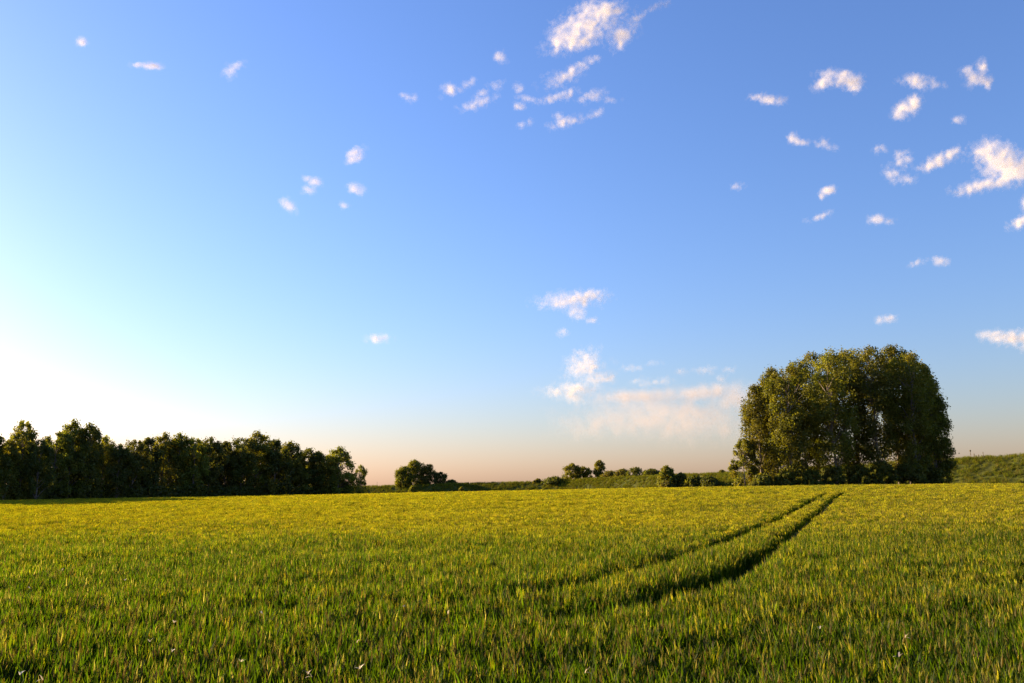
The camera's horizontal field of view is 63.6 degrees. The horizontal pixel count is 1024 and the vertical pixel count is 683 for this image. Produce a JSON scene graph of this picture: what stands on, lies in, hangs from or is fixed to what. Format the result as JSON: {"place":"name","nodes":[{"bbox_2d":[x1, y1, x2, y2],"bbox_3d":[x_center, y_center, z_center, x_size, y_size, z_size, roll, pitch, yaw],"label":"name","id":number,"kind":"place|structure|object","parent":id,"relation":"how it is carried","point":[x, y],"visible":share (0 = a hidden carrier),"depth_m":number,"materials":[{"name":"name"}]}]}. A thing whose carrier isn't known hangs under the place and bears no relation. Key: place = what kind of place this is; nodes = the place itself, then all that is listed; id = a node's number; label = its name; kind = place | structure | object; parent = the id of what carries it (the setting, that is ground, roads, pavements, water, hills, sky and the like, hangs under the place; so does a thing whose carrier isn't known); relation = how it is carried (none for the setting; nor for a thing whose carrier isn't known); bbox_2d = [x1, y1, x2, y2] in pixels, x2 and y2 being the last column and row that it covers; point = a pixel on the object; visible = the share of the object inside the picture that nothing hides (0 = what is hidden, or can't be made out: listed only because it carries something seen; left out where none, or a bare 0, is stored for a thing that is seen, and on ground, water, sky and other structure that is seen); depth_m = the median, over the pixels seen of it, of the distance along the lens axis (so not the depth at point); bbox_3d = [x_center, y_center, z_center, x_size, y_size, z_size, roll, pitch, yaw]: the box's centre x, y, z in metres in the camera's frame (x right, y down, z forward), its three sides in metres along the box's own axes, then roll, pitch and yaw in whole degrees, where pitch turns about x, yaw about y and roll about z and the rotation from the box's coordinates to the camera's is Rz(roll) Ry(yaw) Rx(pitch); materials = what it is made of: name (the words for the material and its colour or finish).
{"place":"outdoors","nodes":[
{"label":"outdoors","id":0,"kind":"place"},
{"bbox_2d":[0,0,1023,486],"label":"sky","id":1,"kind":"structure","parent":0,"point":[479,241],"materials":[{"name":"blue"}]},
{"bbox_2d":[354,456,1023,493],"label":"embankment","id":2,"kind":"structure","parent":0,"point":[990,465],"depth_m":160.11,"materials":[{"name":"green plant"}]},
{"bbox_2d":[394,465,415,486],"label":"broadleaf tree","id":3,"kind":"object","parent":2,"relation":"on","point":[401,474],"visible":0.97,"depth_m":316.21,"materials":[{"name":"green plant"}]},
{"bbox_2d":[401,459,424,484],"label":"broadleaf tree","id":4,"kind":"object","parent":2,"relation":"on","point":[414,465],"visible":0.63,"depth_m":320.50,"materials":[{"name":"green plant"}]},
{"bbox_2d":[416,464,437,484],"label":"broadleaf tree","id":5,"kind":"object","parent":2,"relation":"on","point":[428,471],"visible":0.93,"depth_m":318.52,"materials":[{"name":"green plant"}]},
{"bbox_2d":[433,472,447,483],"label":"tree","id":6,"kind":"object","parent":2,"relation":"on","point":[440,477],"visible":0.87,"depth_m":316.33,"materials":[{"name":"green plant"}]},
{"bbox_2d":[444,479,457,483],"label":"bush","id":7,"kind":"object","parent":2,"relation":"on","point":[451,481],"visible":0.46,"depth_m":314.73,"materials":[{"name":"green plant"}]},
{"bbox_2d":[14,452,1023,499],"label":"rough grass","id":8,"kind":"structure","parent":2,"relation":"on","point":[723,477],"depth_m":252.26,"materials":[{"name":"green plant"}]},
{"bbox_2d":[533,478,542,483],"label":"bush","id":9,"kind":"object","parent":2,"relation":"on","point":[537,480],"visible":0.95,"depth_m":292.86,"materials":[{"name":"green plant"}]},
{"bbox_2d":[541,476,563,483],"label":"bush","id":10,"kind":"object","parent":2,"relation":"on","point":[550,480],"visible":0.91,"depth_m":286.41,"materials":[{"name":"green plant"}]},
{"bbox_2d":[562,463,582,479],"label":"broadleaf tree","id":11,"kind":"object","parent":2,"relation":"on","point":[570,469],"visible":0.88,"depth_m":287.08,"materials":[{"name":"green plant"}]},
{"bbox_2d":[576,466,592,478],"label":"broadleaf tree","id":12,"kind":"object","parent":2,"relation":"on","point":[587,472],"visible":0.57,"depth_m":288.61,"materials":[{"name":"green plant"}]},
{"bbox_2d":[592,459,604,477],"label":"broadleaf tree","id":13,"kind":"object","parent":2,"relation":"on","point":[597,471],"visible":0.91,"depth_m":283.51,"materials":[{"name":"green plant"}]},
{"bbox_2d":[600,470,614,477],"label":"bush","id":14,"kind":"object","parent":2,"relation":"on","point":[607,473],"visible":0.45,"depth_m":275.23,"materials":[{"name":"green plant"}]},
{"bbox_2d":[612,468,628,476],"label":"bush","id":15,"kind":"object","parent":2,"relation":"on","point":[619,472],"visible":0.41,"depth_m":271.16,"materials":[{"name":"green plant"}]},
{"bbox_2d":[620,467,644,475],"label":"bush","id":16,"kind":"object","parent":2,"relation":"on","point":[636,470],"visible":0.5,"depth_m":267.68,"materials":[{"name":"green plant"}]},
{"bbox_2d":[642,468,660,475],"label":"bush","id":17,"kind":"object","parent":2,"relation":"on","point":[652,472],"visible":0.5,"depth_m":257.18,"materials":[{"name":"green plant"}]},
{"bbox_2d":[590,498,836,682],"bbox_3d":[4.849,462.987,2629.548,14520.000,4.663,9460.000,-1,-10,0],"label":"ground","id":18,"kind":"structure","parent":0,"point":[760,564],"depth_m":24.57,"materials":[{"name":"soil"}]},
{"bbox_2d":[0,434,15,499],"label":"tree","id":19,"kind":"object","parent":18,"relation":"on","point":[5,474],"visible":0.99,"depth_m":129.84,"materials":[{"name":"green plant"}]},
{"bbox_2d":[0,438,23,499],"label":"tree","id":20,"kind":"object","parent":18,"relation":"on","point":[11,451],"visible":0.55,"depth_m":133.03,"materials":[{"name":"green plant"}]},
{"bbox_2d":[8,419,41,499],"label":"tree","id":21,"kind":"object","parent":18,"relation":"on","point":[28,435],"visible":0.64,"depth_m":135.41,"materials":[{"name":"green plant"}]},
{"bbox_2d":[17,438,56,499],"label":"tree","id":22,"kind":"object","parent":18,"relation":"on","point":[45,449],"visible":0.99,"depth_m":135.82,"materials":[{"name":"green plant"}]},
{"bbox_2d":[35,430,77,498],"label":"tree","id":23,"kind":"object","parent":18,"relation":"on","point":[59,443],"visible":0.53,"depth_m":143.96,"materials":[{"name":"green plant"}]},
{"bbox_2d":[52,417,95,497],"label":"tree","id":24,"kind":"object","parent":18,"relation":"on","point":[74,429],"visible":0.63,"depth_m":146.93,"materials":[{"name":"green plant"}]},
{"bbox_2d":[68,421,104,498],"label":"tree","id":25,"kind":"object","parent":18,"relation":"on","point":[95,434],"visible":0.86,"depth_m":148.32,"materials":[{"name":"green plant"}]},
{"bbox_2d":[91,435,118,497],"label":"tree","id":26,"kind":"object","parent":18,"relation":"on","point":[107,442],"visible":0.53,"depth_m":152.56,"materials":[{"name":"green plant"}]},
{"bbox_2d":[100,443,141,497],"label":"tree","id":27,"kind":"object","parent":18,"relation":"on","point":[119,480],"visible":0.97,"depth_m":152.63,"materials":[{"name":"green plant"}]},
{"bbox_2d":[116,439,154,497],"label":"tree","id":28,"kind":"object","parent":18,"relation":"on","point":[140,447],"visible":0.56,"depth_m":157.90,"materials":[{"name":"green plant"}]},
{"bbox_2d":[130,437,164,496],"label":"tree","id":29,"kind":"object","parent":18,"relation":"on","point":[149,442],"visible":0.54,"depth_m":163.79,"materials":[{"name":"green plant"}]},
{"bbox_2d":[148,431,182,496],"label":"tree","id":30,"kind":"object","parent":18,"relation":"on","point":[165,442],"visible":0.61,"depth_m":167.33,"materials":[{"name":"green plant"}]},
{"bbox_2d":[0,483,343,499],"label":"undergrowth","id":31,"kind":"object","parent":18,"relation":"on","point":[220,492],"visible":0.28,"depth_m":165.09,"materials":[{"name":"green plant"}]},
{"bbox_2d":[162,431,194,495],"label":"tree","id":32,"kind":"object","parent":18,"relation":"on","point":[180,441],"visible":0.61,"depth_m":169.56,"materials":[{"name":"green plant"}]},
{"bbox_2d":[177,436,211,496],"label":"tree","id":33,"kind":"object","parent":18,"relation":"on","point":[201,447],"visible":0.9,"depth_m":169.83,"materials":[{"name":"green plant"}]},
{"bbox_2d":[194,436,231,495],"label":"tree","id":34,"kind":"object","parent":18,"relation":"on","point":[213,446],"visible":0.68,"depth_m":174.54,"materials":[{"name":"green plant"}]},
{"bbox_2d":[209,440,241,495],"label":"tree","id":35,"kind":"object","parent":18,"relation":"on","point":[225,443],"visible":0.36,"depth_m":182.14,"materials":[{"name":"green plant"}]},
{"bbox_2d":[223,437,263,495],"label":"tree","id":36,"kind":"object","parent":18,"relation":"on","point":[251,458],"visible":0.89,"depth_m":181.54,"materials":[{"name":"green plant"}]},
{"bbox_2d":[227,431,279,494],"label":"tree","id":37,"kind":"object","parent":18,"relation":"on","point":[258,439],"visible":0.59,"depth_m":186.99,"materials":[{"name":"green plant"}]},
{"bbox_2d":[258,439,294,494],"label":"tree","id":38,"kind":"object","parent":18,"relation":"on","point":[277,464],"visible":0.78,"depth_m":189.93,"materials":[{"name":"green plant"}]},
{"bbox_2d":[275,439,312,493],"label":"tree","id":39,"kind":"object","parent":18,"relation":"on","point":[300,474],"visible":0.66,"depth_m":196.34,"materials":[{"name":"green plant"}]},
{"bbox_2d":[293,447,326,494],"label":"tree","id":40,"kind":"object","parent":18,"relation":"on","point":[308,453],"visible":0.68,"depth_m":200.64,"materials":[{"name":"green plant"}]},
{"bbox_2d":[307,452,339,494],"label":"tree","id":41,"kind":"object","parent":18,"relation":"on","point":[331,469],"visible":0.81,"depth_m":201.02,"materials":[{"name":"green plant"}]},
{"bbox_2d":[323,445,360,493],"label":"tree","id":42,"kind":"object","parent":18,"relation":"on","point":[338,488],"visible":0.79,"depth_m":204.38,"materials":[{"name":"green plant"}]},
{"bbox_2d":[341,472,355,493],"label":"tree","id":43,"kind":"object","parent":18,"relation":"on","point":[347,484],"visible":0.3,"depth_m":207.19,"materials":[{"name":"green plant"}]},
{"bbox_2d":[354,464,367,493],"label":"tree","id":44,"kind":"object","parent":18,"relation":"on","point":[363,472],"visible":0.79,"depth_m":209.67,"materials":[{"name":"green plant"}]},
{"bbox_2d":[408,485,417,492],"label":"shrub","id":45,"kind":"object","parent":18,"relation":"on","point":[412,488],"visible":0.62,"depth_m":303.42,"materials":[{"name":"green plant"}]},
{"bbox_2d":[0,482,1023,682],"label":"cereal crop","id":46,"kind":"object","parent":18,"relation":"on","point":[526,586],"visible":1,"depth_m":14.81,"materials":[{"name":"green plant"}]},
{"bbox_2d":[657,465,676,487],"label":"tree","id":47,"kind":"object","parent":18,"relation":"on","point":[666,473],"visible":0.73,"depth_m":227.70,"materials":[{"name":"green plant"}]},
{"bbox_2d":[660,480,676,487],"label":"bush","id":48,"kind":"object","parent":18,"relation":"on","point":[666,483],"visible":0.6,"depth_m":219.75,"materials":[{"name":"green plant"}]},
{"bbox_2d":[673,472,686,486],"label":"bush","id":49,"kind":"object","parent":18,"relation":"on","point":[680,478],"visible":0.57,"depth_m":226.00,"materials":[{"name":"green plant"}]},
{"bbox_2d":[683,475,701,486],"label":"bush","id":50,"kind":"object","parent":18,"relation":"on","point":[691,481],"visible":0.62,"depth_m":217.34,"materials":[{"name":"green plant"}]},
{"bbox_2d":[699,475,723,486],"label":"bush","id":51,"kind":"object","parent":18,"relation":"on","point":[709,481],"visible":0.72,"depth_m":211.41,"materials":[{"name":"green plant"}]},
{"bbox_2d":[727,438,760,485],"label":"broadleaf tree","id":52,"kind":"object","parent":18,"relation":"on","point":[745,445],"visible":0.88,"depth_m":117.76,"materials":[{"name":"green plant"}]},
{"bbox_2d":[735,384,780,484],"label":"broadleaf tree","id":53,"kind":"object","parent":18,"relation":"on","point":[753,420],"visible":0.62,"depth_m":119.50,"materials":[{"name":"green plant"}]},
{"bbox_2d":[751,472,774,485],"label":"bush","id":54,"kind":"object","parent":18,"relation":"on","point":[760,479],"visible":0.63,"depth_m":113.48,"materials":[{"name":"green plant"}]},
{"bbox_2d":[750,365,793,480],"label":"broadleaf tree","id":55,"kind":"object","parent":18,"relation":"on","point":[769,372],"visible":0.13,"depth_m":127.12,"materials":[{"name":"green plant"}]},
{"bbox_2d":[774,470,801,485],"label":"bush","id":56,"kind":"object","parent":18,"relation":"on","point":[784,478],"visible":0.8,"depth_m":113.28,"materials":[{"name":"green plant"}]},
{"bbox_2d":[757,364,819,479],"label":"broadleaf tree","id":57,"kind":"object","parent":18,"relation":"on","point":[793,421],"visible":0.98,"depth_m":115.84,"materials":[{"name":"green plant"}]},
{"bbox_2d":[777,357,827,483],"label":"broadleaf tree","id":58,"kind":"object","parent":18,"relation":"on","point":[801,365],"visible":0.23,"depth_m":121.72,"materials":[{"name":"green plant"}]},
{"bbox_2d":[801,469,824,485],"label":"bush","id":59,"kind":"object","parent":18,"relation":"on","point":[808,474],"visible":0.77,"depth_m":113.06,"materials":[{"name":"green plant"}]},
{"bbox_2d":[789,351,839,480],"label":"broadleaf tree","id":60,"kind":"object","parent":18,"relation":"on","point":[813,356],"visible":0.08,"depth_m":127.10,"materials":[{"name":"green plant"}]},
{"bbox_2d":[802,347,862,484],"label":"broadleaf tree","id":61,"kind":"object","parent":18,"relation":"on","point":[831,405],"visible":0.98,"depth_m":116.03,"materials":[{"name":"green plant"}]},
{"bbox_2d":[821,466,846,484],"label":"bush","id":62,"kind":"object","parent":18,"relation":"on","point":[838,477],"visible":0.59,"depth_m":113.83,"materials":[{"name":"green plant"}]},
{"bbox_2d":[819,345,873,473],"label":"broadleaf tree","id":63,"kind":"object","parent":18,"relation":"on","point":[848,359],"visible":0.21,"depth_m":121.94,"materials":[{"name":"green plant"}]},
{"bbox_2d":[832,346,882,482],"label":"broadleaf tree","id":64,"kind":"object","parent":18,"relation":"on","point":[855,356],"visible":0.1,"depth_m":123.90,"materials":[{"name":"green plant"}]},
{"bbox_2d":[845,464,875,484],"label":"bush","id":65,"kind":"object","parent":18,"relation":"on","point":[859,471],"visible":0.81,"depth_m":114.45,"materials":[{"name":"green plant"}]},
{"bbox_2d":[844,345,899,483],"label":"broadleaf tree","id":66,"kind":"object","parent":18,"relation":"on","point":[862,388],"visible":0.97,"depth_m":116.93,"materials":[{"name":"green plant"}]},
{"bbox_2d":[866,460,898,484],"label":"bush","id":67,"kind":"object","parent":18,"relation":"on","point":[883,468],"visible":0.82,"depth_m":113.61,"materials":[{"name":"green plant"}]},
{"bbox_2d":[867,344,917,483],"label":"broadleaf tree","id":68,"kind":"object","parent":18,"relation":"on","point":[890,350],"visible":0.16,"depth_m":124.29,"materials":[{"name":"green plant"}]},
{"bbox_2d":[875,346,930,484],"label":"broadleaf tree","id":69,"kind":"object","parent":18,"relation":"on","point":[900,350],"visible":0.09,"depth_m":123.53,"materials":[{"name":"green plant"}]},
{"bbox_2d":[882,350,939,478],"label":"broadleaf tree","id":70,"kind":"object","parent":18,"relation":"on","point":[921,425],"visible":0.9,"depth_m":116.88,"materials":[{"name":"green plant"}]},
{"bbox_2d":[896,462,930,483],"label":"bush","id":71,"kind":"object","parent":18,"relation":"on","point":[905,472],"visible":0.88,"depth_m":114.38,"materials":[{"name":"green plant"}]},
{"bbox_2d":[900,359,953,465],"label":"broadleaf tree","id":72,"kind":"object","parent":18,"relation":"on","point":[934,381],"visible":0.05,"depth_m":124.93,"materials":[{"name":"green plant"}]},
{"bbox_2d":[925,465,944,483],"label":"bush","id":73,"kind":"object","parent":18,"relation":"on","point":[934,475],"visible":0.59,"depth_m":115.30,"materials":[{"name":"green plant"}]},
{"bbox_2d":[914,384,959,483],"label":"broadleaf tree","id":74,"kind":"object","parent":18,"relation":"on","point":[947,465],"visible":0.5,"depth_m":117.67,"materials":[{"name":"green plant"}]}
]}

